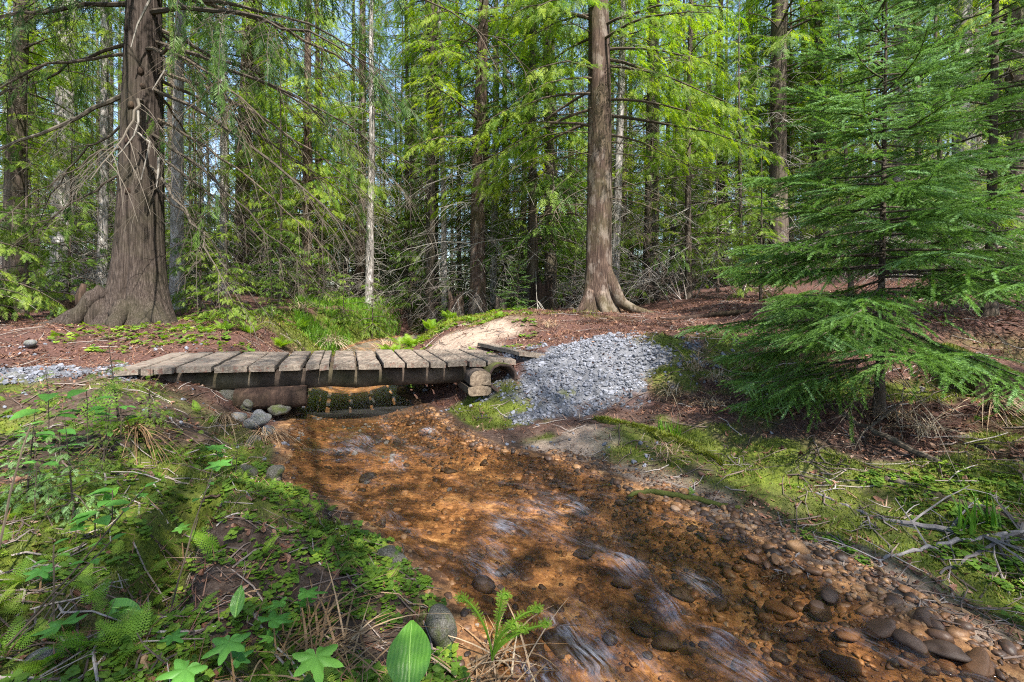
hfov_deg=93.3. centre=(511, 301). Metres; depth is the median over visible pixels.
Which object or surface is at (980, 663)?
stream stone
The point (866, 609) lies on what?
stream stone
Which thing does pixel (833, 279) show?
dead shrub
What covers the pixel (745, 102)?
hemlock tree
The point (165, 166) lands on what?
young hemlock
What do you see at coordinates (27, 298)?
hemlock sapling
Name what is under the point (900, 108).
conifer tree
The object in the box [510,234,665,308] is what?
dead shrub
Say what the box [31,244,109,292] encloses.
dead shrub
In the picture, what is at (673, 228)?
conifer tree
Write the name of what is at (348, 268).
dead shrub
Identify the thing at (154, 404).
hemlock sapling
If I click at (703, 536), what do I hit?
stream stone
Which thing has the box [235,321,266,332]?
fern
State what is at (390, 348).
fern
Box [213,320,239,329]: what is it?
fern
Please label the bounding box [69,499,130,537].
oval leaf seedling
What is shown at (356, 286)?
dead shrub
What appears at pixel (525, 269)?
hemlock sapling
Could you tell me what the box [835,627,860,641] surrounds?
stream stone
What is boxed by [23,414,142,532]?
hemlock sapling
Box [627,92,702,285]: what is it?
hemlock sapling
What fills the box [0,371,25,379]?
boulder
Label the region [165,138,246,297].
hemlock sapling
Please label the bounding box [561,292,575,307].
stump
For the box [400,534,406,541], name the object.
stream stone
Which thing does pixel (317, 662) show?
lobed leaf plant
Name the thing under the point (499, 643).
curled fern
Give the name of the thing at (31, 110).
young hemlock
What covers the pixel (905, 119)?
hemlock tree
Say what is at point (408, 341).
fern
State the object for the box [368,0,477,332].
conifer tree
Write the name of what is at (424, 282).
dead shrub
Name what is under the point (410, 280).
young hemlock
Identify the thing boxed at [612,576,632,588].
stream stone
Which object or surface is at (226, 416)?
dry grass tuft
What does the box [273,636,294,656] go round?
fern
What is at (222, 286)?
dead shrub
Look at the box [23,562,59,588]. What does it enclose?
lobed leaf plant
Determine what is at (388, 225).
young hemlock
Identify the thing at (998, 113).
cedar tree
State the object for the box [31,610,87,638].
lobed leaf plant
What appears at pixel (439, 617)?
boulder
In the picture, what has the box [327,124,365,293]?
cedar tree
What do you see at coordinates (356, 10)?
sky
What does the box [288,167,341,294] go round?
hemlock sapling
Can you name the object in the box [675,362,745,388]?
dry grass tuft
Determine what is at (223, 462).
lobed leaf plant
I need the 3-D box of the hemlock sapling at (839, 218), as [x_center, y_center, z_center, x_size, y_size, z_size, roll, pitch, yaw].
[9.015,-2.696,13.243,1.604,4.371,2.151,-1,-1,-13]
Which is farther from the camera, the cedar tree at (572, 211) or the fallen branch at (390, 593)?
the cedar tree at (572, 211)
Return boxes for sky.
[0,0,986,288]
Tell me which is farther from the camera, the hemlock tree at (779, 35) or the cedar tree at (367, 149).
the cedar tree at (367, 149)
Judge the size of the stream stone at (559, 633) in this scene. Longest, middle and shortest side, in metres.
0.166 x 0.105 x 0.063 m
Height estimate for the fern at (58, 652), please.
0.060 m
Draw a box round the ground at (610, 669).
[0,239,1023,681]
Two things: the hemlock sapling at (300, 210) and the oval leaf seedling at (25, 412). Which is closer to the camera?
the oval leaf seedling at (25, 412)
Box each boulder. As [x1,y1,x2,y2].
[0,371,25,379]
[23,339,37,346]
[24,646,65,664]
[219,390,233,400]
[231,412,246,421]
[240,399,252,410]
[240,464,257,476]
[242,418,254,428]
[246,435,263,443]
[250,409,271,428]
[261,425,274,436]
[264,465,284,481]
[267,405,290,415]
[376,545,407,563]
[425,603,456,648]
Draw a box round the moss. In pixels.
[0,305,1023,681]
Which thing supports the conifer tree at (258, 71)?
on the ground at (610, 669)
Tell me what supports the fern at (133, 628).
on the ground at (610, 669)
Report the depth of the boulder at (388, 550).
1.93 m
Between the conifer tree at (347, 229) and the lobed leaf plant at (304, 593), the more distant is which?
the conifer tree at (347, 229)
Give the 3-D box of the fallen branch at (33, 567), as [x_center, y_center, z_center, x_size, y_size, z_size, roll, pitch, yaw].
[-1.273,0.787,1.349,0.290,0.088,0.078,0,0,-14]
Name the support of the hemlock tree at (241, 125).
on the ground at (610, 669)
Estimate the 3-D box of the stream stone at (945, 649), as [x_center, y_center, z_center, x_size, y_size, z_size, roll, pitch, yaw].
[1.312,1.056,1.467,0.124,0.038,0.081,-13,-7,42]
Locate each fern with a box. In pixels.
[0,555,32,587]
[0,615,41,652]
[14,635,74,673]
[39,630,126,651]
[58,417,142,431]
[78,376,120,426]
[80,579,109,603]
[95,601,151,647]
[111,635,147,666]
[146,587,173,605]
[176,590,218,620]
[177,527,199,543]
[186,529,220,553]
[191,400,203,411]
[207,652,254,671]
[208,413,222,422]
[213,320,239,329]
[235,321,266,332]
[244,644,278,680]
[262,535,279,553]
[270,336,296,346]
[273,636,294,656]
[290,319,309,327]
[317,536,336,552]
[345,601,375,615]
[362,318,377,326]
[376,344,407,351]
[387,335,412,345]
[402,333,423,346]
[421,319,442,329]
[441,310,456,318]
[454,587,551,660]
[974,415,992,420]
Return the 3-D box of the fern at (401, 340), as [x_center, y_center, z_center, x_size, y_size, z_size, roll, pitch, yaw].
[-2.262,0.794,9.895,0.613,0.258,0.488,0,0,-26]
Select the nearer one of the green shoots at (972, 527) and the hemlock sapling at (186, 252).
the green shoots at (972, 527)
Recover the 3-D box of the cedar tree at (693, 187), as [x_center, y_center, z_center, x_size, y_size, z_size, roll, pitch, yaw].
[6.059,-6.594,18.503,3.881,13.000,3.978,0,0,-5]
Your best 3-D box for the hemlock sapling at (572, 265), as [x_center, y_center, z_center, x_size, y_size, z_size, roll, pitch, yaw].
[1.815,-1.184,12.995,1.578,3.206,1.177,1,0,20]
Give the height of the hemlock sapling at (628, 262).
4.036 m
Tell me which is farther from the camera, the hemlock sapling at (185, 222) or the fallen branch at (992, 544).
the hemlock sapling at (185, 222)
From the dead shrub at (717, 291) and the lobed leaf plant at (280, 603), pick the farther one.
the dead shrub at (717, 291)
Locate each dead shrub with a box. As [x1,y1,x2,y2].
[0,229,109,304]
[0,231,112,308]
[0,255,96,303]
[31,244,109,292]
[77,239,97,281]
[165,227,271,306]
[182,264,256,304]
[290,280,347,296]
[316,268,362,299]
[317,261,402,299]
[320,236,399,298]
[330,273,439,325]
[380,256,468,304]
[406,279,527,323]
[410,265,469,330]
[427,273,514,315]
[488,264,570,304]
[500,211,643,307]
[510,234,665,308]
[570,246,706,305]
[612,181,762,302]
[615,263,695,305]
[659,241,706,286]
[661,212,823,297]
[756,212,878,268]
[790,147,904,250]
[791,207,946,275]
[804,211,951,278]
[808,237,897,283]
[856,236,958,282]
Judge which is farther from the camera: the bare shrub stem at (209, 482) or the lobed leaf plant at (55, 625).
the bare shrub stem at (209, 482)
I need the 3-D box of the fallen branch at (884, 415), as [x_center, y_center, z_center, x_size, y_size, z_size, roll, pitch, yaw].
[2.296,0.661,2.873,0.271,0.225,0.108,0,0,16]
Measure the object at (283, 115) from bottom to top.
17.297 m
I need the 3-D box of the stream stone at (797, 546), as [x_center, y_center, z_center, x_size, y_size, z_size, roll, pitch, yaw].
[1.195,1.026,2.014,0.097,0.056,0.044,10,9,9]
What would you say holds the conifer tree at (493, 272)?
on the ground at (610, 669)
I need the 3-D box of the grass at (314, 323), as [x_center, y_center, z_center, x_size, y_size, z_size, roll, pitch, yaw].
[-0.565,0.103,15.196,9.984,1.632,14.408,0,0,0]
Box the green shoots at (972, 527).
[945,491,984,534]
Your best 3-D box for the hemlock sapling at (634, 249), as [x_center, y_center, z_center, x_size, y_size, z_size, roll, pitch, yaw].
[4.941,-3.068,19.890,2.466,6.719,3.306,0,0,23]
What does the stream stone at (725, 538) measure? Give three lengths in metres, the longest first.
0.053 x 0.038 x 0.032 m
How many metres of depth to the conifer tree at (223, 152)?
12.57 m
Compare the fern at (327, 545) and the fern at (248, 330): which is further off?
the fern at (248, 330)
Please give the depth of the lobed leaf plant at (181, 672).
1.01 m
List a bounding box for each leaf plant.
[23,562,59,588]
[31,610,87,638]
[70,522,91,544]
[103,487,118,500]
[106,598,142,617]
[156,659,207,681]
[158,628,188,645]
[172,523,189,556]
[201,632,253,681]
[204,444,228,460]
[204,459,231,474]
[230,585,244,616]
[257,610,293,659]
[262,596,291,637]
[292,644,343,681]
[293,586,327,619]
[386,620,430,681]
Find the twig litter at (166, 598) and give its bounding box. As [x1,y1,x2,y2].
[0,280,1023,681]
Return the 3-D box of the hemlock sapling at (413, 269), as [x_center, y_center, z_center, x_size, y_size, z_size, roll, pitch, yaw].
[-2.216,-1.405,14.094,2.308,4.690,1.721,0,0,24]
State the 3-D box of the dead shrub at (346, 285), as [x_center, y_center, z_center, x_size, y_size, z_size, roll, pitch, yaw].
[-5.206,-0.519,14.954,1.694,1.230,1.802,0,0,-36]
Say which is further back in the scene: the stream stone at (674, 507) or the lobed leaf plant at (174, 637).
the stream stone at (674, 507)
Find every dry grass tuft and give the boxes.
[55,418,239,472]
[202,408,264,439]
[213,561,445,681]
[234,421,310,450]
[239,561,449,681]
[283,297,312,312]
[310,331,358,353]
[364,335,402,351]
[389,585,565,681]
[535,319,562,328]
[633,435,697,468]
[640,342,728,373]
[648,380,702,415]
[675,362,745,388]
[682,390,735,411]
[715,351,761,371]
[854,397,951,425]
[867,401,1000,440]
[929,391,1023,437]
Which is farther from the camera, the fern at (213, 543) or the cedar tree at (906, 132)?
the cedar tree at (906, 132)
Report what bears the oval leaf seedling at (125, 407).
on the ground at (610, 669)
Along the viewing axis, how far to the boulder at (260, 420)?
3.70 m
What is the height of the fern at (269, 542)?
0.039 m
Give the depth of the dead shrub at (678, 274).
16.78 m
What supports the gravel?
on the ground at (610, 669)
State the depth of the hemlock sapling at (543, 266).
16.18 m
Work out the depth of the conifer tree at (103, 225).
9.77 m
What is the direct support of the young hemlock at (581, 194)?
on the ground at (610, 669)
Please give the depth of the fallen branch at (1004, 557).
1.80 m
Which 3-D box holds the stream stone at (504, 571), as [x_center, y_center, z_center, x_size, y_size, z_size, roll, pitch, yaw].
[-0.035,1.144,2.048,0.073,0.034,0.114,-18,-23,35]
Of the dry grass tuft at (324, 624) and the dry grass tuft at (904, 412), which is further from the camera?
the dry grass tuft at (904, 412)
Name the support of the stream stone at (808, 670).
on the ground at (610, 669)
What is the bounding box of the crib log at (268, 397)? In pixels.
[233,385,307,409]
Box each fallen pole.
[660,309,755,319]
[884,476,1023,524]
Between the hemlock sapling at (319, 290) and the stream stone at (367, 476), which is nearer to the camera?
the stream stone at (367, 476)
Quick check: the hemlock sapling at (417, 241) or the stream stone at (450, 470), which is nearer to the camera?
the stream stone at (450, 470)
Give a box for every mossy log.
[593,415,728,465]
[932,341,1023,401]
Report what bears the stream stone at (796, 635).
on the ground at (610, 669)
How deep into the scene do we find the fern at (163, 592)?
1.46 m
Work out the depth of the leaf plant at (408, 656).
1.02 m
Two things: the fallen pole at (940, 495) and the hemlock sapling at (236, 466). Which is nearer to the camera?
the fallen pole at (940, 495)
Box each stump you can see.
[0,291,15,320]
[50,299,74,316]
[445,288,465,319]
[495,296,506,310]
[527,274,555,308]
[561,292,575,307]
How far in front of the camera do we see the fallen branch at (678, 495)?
2.53 m
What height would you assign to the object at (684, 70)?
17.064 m
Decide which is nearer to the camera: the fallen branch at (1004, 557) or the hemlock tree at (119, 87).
the fallen branch at (1004, 557)
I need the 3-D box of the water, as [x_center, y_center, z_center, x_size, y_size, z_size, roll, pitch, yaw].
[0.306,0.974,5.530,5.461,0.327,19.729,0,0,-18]
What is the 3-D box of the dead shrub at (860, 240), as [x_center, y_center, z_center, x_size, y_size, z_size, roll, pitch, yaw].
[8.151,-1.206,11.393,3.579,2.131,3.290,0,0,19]
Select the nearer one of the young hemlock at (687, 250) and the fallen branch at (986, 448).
the fallen branch at (986, 448)
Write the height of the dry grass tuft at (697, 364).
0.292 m
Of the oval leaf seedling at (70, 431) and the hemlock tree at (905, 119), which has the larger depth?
the hemlock tree at (905, 119)
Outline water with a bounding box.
[289,334,1005,681]
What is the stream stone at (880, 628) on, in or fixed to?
in the water
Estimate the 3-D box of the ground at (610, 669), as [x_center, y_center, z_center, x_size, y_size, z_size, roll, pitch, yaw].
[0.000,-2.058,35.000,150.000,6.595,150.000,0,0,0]
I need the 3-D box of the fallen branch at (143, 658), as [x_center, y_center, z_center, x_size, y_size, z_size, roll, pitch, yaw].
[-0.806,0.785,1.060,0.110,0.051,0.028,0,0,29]
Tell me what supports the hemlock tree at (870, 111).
on the ground at (610, 669)
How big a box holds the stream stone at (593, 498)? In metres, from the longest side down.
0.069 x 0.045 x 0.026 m
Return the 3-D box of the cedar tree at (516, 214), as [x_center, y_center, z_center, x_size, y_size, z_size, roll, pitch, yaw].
[0.690,-5.224,16.231,3.751,12.247,3.659,0,0,-24]
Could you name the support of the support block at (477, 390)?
on the ground at (610, 669)
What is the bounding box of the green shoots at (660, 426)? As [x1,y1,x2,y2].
[658,419,673,430]
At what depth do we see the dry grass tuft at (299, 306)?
9.76 m
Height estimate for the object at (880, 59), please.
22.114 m
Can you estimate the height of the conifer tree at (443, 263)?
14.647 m
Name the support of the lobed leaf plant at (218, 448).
on the ground at (610, 669)
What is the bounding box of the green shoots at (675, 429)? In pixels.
[669,419,681,435]
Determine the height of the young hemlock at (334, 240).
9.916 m
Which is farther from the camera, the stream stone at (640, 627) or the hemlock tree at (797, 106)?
the hemlock tree at (797, 106)
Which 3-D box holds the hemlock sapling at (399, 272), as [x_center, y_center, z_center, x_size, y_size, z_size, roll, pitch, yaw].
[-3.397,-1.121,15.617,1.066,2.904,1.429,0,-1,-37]
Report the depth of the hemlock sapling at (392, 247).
22.05 m
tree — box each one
[0,0,109,276]
[0,0,118,267]
[0,0,121,312]
[0,0,543,350]
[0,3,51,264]
[0,41,94,273]
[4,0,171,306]
[31,0,97,252]
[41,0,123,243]
[46,73,115,259]
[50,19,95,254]
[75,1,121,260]
[75,73,117,268]
[81,112,118,222]
[82,10,117,239]
[87,0,123,202]
[110,0,331,298]
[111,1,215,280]
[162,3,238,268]
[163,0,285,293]
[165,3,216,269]
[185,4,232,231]
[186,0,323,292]
[203,0,398,300]
[210,0,300,266]
[210,83,234,229]
[210,122,263,246]
[250,0,374,293]
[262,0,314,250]
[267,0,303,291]
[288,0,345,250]
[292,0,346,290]
[292,0,425,299]
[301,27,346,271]
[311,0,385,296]
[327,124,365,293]
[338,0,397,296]
[338,59,389,258]
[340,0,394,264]
[342,0,508,318]
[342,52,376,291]
[344,101,393,285]
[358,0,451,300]
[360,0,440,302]
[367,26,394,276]
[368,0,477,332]
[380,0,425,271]
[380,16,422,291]
[381,32,449,288]
[385,0,587,331]
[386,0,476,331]
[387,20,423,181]
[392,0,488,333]
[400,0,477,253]
[402,157,425,291]
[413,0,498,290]
[438,0,579,298]
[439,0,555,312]
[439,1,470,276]
[440,69,514,290]
[441,0,791,312]
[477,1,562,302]
[479,0,612,309]
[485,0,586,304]
[488,15,577,300]
[494,250,536,309]
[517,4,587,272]
[540,25,587,294]
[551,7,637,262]
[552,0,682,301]
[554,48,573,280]
[559,0,684,293]
[559,0,750,305]
[562,54,585,220]
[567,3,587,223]
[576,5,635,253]
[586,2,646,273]
[627,0,726,286]
[627,121,642,263]
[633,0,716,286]
[634,31,681,267]
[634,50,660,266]
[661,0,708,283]
[662,0,743,279]
[669,0,789,283]
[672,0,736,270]
[674,0,1023,484]
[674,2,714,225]
[675,0,928,284]
[691,0,893,268]
[694,115,732,276]
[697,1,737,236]
[702,0,747,248]
[715,0,796,236]
[728,46,746,233]
[729,14,768,221]
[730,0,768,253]
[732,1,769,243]
[741,0,915,273]
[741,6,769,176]
[744,45,814,241]
[759,0,860,237]
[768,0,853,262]
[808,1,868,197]
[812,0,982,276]
[815,0,1023,329]
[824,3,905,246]
[830,1,891,215]
[842,0,1023,274]
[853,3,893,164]
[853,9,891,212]
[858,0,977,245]
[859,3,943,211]
[867,9,929,235]
[871,0,1023,279]
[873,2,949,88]
[873,26,948,242]
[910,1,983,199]
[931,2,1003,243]
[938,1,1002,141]
[949,5,1004,229]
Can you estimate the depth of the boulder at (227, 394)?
4.00 m
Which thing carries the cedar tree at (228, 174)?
on the ground at (610, 669)
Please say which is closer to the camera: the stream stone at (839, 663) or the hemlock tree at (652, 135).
the stream stone at (839, 663)
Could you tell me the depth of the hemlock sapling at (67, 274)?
9.21 m
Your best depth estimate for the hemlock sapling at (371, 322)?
11.14 m
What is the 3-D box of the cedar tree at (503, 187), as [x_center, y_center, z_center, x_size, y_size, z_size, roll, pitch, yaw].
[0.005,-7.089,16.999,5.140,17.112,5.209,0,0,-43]
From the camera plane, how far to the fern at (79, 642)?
1.05 m
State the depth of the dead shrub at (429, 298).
11.24 m
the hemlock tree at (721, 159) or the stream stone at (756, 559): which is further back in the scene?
the hemlock tree at (721, 159)
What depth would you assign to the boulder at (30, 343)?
5.16 m
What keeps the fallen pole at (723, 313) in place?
on the ground at (610, 669)
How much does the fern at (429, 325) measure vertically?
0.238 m
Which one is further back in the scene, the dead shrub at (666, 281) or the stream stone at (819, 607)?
the dead shrub at (666, 281)
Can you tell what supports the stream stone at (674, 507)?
on the ground at (610, 669)
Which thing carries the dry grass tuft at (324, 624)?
on the ground at (610, 669)
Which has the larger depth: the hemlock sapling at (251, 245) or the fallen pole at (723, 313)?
the hemlock sapling at (251, 245)
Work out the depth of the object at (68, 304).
7.92 m
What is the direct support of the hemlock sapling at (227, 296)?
on the ground at (610, 669)
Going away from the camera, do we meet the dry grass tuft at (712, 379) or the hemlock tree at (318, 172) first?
the dry grass tuft at (712, 379)
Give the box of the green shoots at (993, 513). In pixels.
[962,485,1001,530]
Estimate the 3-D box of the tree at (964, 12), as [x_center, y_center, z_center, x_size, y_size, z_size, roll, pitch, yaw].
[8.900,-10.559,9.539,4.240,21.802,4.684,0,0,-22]
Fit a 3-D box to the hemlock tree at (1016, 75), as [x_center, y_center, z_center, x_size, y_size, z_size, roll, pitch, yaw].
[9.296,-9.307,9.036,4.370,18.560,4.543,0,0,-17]
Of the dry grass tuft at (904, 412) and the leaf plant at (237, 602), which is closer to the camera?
the leaf plant at (237, 602)
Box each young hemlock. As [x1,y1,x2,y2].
[0,0,109,276]
[78,1,218,251]
[164,60,213,230]
[165,26,219,281]
[217,65,300,292]
[233,62,333,306]
[287,78,354,294]
[340,72,424,297]
[367,85,447,327]
[377,0,677,315]
[418,16,526,319]
[487,133,543,302]
[561,88,587,277]
[612,0,784,298]
[682,0,808,298]
[731,116,766,246]
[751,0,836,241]
[786,1,924,295]
[827,87,859,229]
[846,2,1023,288]
[982,50,1003,229]
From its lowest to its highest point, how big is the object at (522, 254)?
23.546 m
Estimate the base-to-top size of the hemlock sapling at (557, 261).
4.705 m
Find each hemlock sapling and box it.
[0,94,100,320]
[0,130,66,321]
[0,407,80,513]
[1,109,111,313]
[23,362,69,409]
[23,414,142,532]
[62,402,138,477]
[64,336,172,438]
[78,181,94,264]
[95,216,114,268]
[113,179,198,284]
[120,367,187,428]
[164,136,218,285]
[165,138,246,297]
[165,209,204,289]
[167,162,251,314]
[189,214,263,327]
[197,190,233,276]
[206,188,273,292]
[208,190,277,290]
[218,431,250,479]
[233,128,344,287]
[250,179,298,293]
[253,173,331,299]
[253,245,291,318]
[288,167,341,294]
[290,196,351,302]
[311,231,337,294]
[326,220,354,294]
[326,262,362,329]
[329,115,423,297]
[341,194,388,293]
[350,259,397,339]
[374,174,424,295]
[375,149,466,290]
[377,242,401,296]
[390,240,420,301]
[404,184,468,314]
[431,228,468,322]
[502,209,526,306]
[519,167,583,303]
[538,222,569,281]
[539,129,586,304]
[560,201,585,293]
[572,149,647,301]
[620,235,638,293]
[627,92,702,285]
[627,146,661,283]
[671,128,769,294]
[676,150,752,283]
[724,133,799,300]
[734,159,799,258]
[802,138,870,252]
[828,157,870,237]
[923,77,1023,279]
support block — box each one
[458,382,490,395]
[464,367,490,385]
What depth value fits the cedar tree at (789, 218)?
13.42 m
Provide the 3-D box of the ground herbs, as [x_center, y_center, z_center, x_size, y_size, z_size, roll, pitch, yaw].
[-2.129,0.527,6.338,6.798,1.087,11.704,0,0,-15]
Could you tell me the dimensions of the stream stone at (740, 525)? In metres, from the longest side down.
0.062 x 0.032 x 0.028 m
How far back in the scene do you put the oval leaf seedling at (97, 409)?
2.31 m
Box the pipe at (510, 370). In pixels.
[482,362,517,391]
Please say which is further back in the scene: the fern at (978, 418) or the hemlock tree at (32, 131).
the hemlock tree at (32, 131)
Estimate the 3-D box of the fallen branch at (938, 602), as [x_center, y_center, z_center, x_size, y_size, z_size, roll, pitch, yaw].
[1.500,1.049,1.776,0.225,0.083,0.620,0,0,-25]
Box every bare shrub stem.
[0,421,42,547]
[3,533,125,649]
[18,482,156,635]
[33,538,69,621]
[170,466,220,612]
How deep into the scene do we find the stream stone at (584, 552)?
2.18 m
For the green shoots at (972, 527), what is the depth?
1.99 m
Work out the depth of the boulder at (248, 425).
3.63 m
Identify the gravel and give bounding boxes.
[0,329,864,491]
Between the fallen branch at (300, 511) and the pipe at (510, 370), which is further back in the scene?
the pipe at (510, 370)
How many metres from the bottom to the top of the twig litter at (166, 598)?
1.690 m
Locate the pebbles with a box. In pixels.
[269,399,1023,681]
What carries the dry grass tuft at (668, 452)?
on the ground at (610, 669)
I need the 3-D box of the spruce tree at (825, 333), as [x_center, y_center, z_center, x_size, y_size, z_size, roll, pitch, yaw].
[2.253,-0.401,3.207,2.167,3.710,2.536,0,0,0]
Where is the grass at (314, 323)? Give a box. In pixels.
[290,285,666,354]
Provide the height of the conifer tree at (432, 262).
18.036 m
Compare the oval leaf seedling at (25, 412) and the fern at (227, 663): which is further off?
the oval leaf seedling at (25, 412)
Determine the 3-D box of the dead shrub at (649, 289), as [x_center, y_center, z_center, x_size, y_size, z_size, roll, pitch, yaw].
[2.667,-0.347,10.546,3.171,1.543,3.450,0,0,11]
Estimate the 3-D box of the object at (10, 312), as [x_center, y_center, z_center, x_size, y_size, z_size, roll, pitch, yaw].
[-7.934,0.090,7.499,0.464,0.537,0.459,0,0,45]
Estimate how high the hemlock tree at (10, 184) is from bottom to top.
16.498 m
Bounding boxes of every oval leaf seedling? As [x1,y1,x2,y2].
[9,393,77,452]
[13,460,58,514]
[15,431,54,475]
[42,428,78,472]
[56,389,113,457]
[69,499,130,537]
[86,487,113,520]
[87,406,116,461]
[108,404,138,437]
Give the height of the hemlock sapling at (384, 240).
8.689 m
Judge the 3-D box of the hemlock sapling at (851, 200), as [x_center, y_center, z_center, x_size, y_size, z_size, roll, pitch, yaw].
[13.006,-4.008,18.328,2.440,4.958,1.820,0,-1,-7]
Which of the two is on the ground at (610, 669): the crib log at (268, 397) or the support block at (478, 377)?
the crib log at (268, 397)
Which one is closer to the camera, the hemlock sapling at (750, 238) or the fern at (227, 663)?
the fern at (227, 663)
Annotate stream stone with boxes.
[342,485,355,494]
[359,472,376,482]
[373,434,382,439]
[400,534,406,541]
[444,467,456,473]
[472,575,495,593]
[495,567,515,575]
[542,623,571,658]
[573,546,596,558]
[590,495,600,500]
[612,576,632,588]
[630,620,655,636]
[636,549,650,560]
[651,630,679,650]
[670,505,680,511]
[670,586,694,601]
[697,531,706,541]
[707,597,729,611]
[720,535,730,541]
[735,523,744,528]
[745,580,754,591]
[746,553,762,564]
[763,599,797,620]
[771,553,779,564]
[784,629,808,642]
[786,540,810,553]
[795,662,824,678]
[808,600,831,621]
[819,652,861,677]
[820,587,837,603]
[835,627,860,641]
[855,602,873,616]
[863,618,894,639]
[891,629,929,657]
[913,607,940,627]
[923,639,971,661]
[960,647,994,681]
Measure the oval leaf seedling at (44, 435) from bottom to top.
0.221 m
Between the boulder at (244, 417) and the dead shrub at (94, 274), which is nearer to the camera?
the boulder at (244, 417)
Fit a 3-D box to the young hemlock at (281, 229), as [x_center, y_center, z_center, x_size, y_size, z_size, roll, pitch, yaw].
[-5.069,-2.467,10.506,1.817,5.992,2.451,0,0,7]
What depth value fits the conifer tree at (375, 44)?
14.96 m
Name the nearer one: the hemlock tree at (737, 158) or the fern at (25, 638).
the fern at (25, 638)
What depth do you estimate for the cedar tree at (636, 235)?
24.18 m
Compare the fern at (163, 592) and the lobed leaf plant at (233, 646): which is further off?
the fern at (163, 592)
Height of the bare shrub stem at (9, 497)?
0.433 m
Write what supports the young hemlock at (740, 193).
on the ground at (610, 669)
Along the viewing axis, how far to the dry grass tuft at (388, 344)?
9.59 m
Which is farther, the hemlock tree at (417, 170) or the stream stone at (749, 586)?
the hemlock tree at (417, 170)
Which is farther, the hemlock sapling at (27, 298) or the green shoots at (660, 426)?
the hemlock sapling at (27, 298)
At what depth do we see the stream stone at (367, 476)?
3.07 m
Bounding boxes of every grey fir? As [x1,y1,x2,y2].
[0,0,169,288]
[82,0,256,309]
[316,0,425,308]
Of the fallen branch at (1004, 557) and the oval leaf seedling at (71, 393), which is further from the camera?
the oval leaf seedling at (71, 393)
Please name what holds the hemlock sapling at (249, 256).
on the ground at (610, 669)
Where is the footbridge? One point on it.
(227, 370)
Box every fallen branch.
[0,562,84,572]
[134,641,152,679]
[169,589,261,600]
[200,478,280,502]
[280,507,333,520]
[326,590,429,607]
[627,488,740,508]
[681,446,849,472]
[731,338,995,483]
[763,552,810,580]
[797,485,1023,562]
[816,498,1023,566]
[850,534,1023,635]
[870,395,928,426]
[931,492,1023,574]
[949,437,1023,461]
[979,526,1023,598]
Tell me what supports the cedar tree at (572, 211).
on the ground at (610, 669)
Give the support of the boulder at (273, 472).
on the ground at (610, 669)
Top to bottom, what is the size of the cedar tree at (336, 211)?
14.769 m
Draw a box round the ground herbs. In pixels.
[0,301,1023,681]
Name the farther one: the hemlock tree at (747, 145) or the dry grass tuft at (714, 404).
the hemlock tree at (747, 145)
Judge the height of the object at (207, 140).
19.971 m
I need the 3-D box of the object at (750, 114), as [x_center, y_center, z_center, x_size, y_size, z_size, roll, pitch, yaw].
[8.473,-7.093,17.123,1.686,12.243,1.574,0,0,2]
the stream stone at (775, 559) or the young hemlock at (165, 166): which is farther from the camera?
the young hemlock at (165, 166)
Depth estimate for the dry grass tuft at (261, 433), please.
3.48 m
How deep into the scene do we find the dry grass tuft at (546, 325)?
6.26 m
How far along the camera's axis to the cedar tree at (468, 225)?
17.43 m
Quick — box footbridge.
[115,342,545,390]

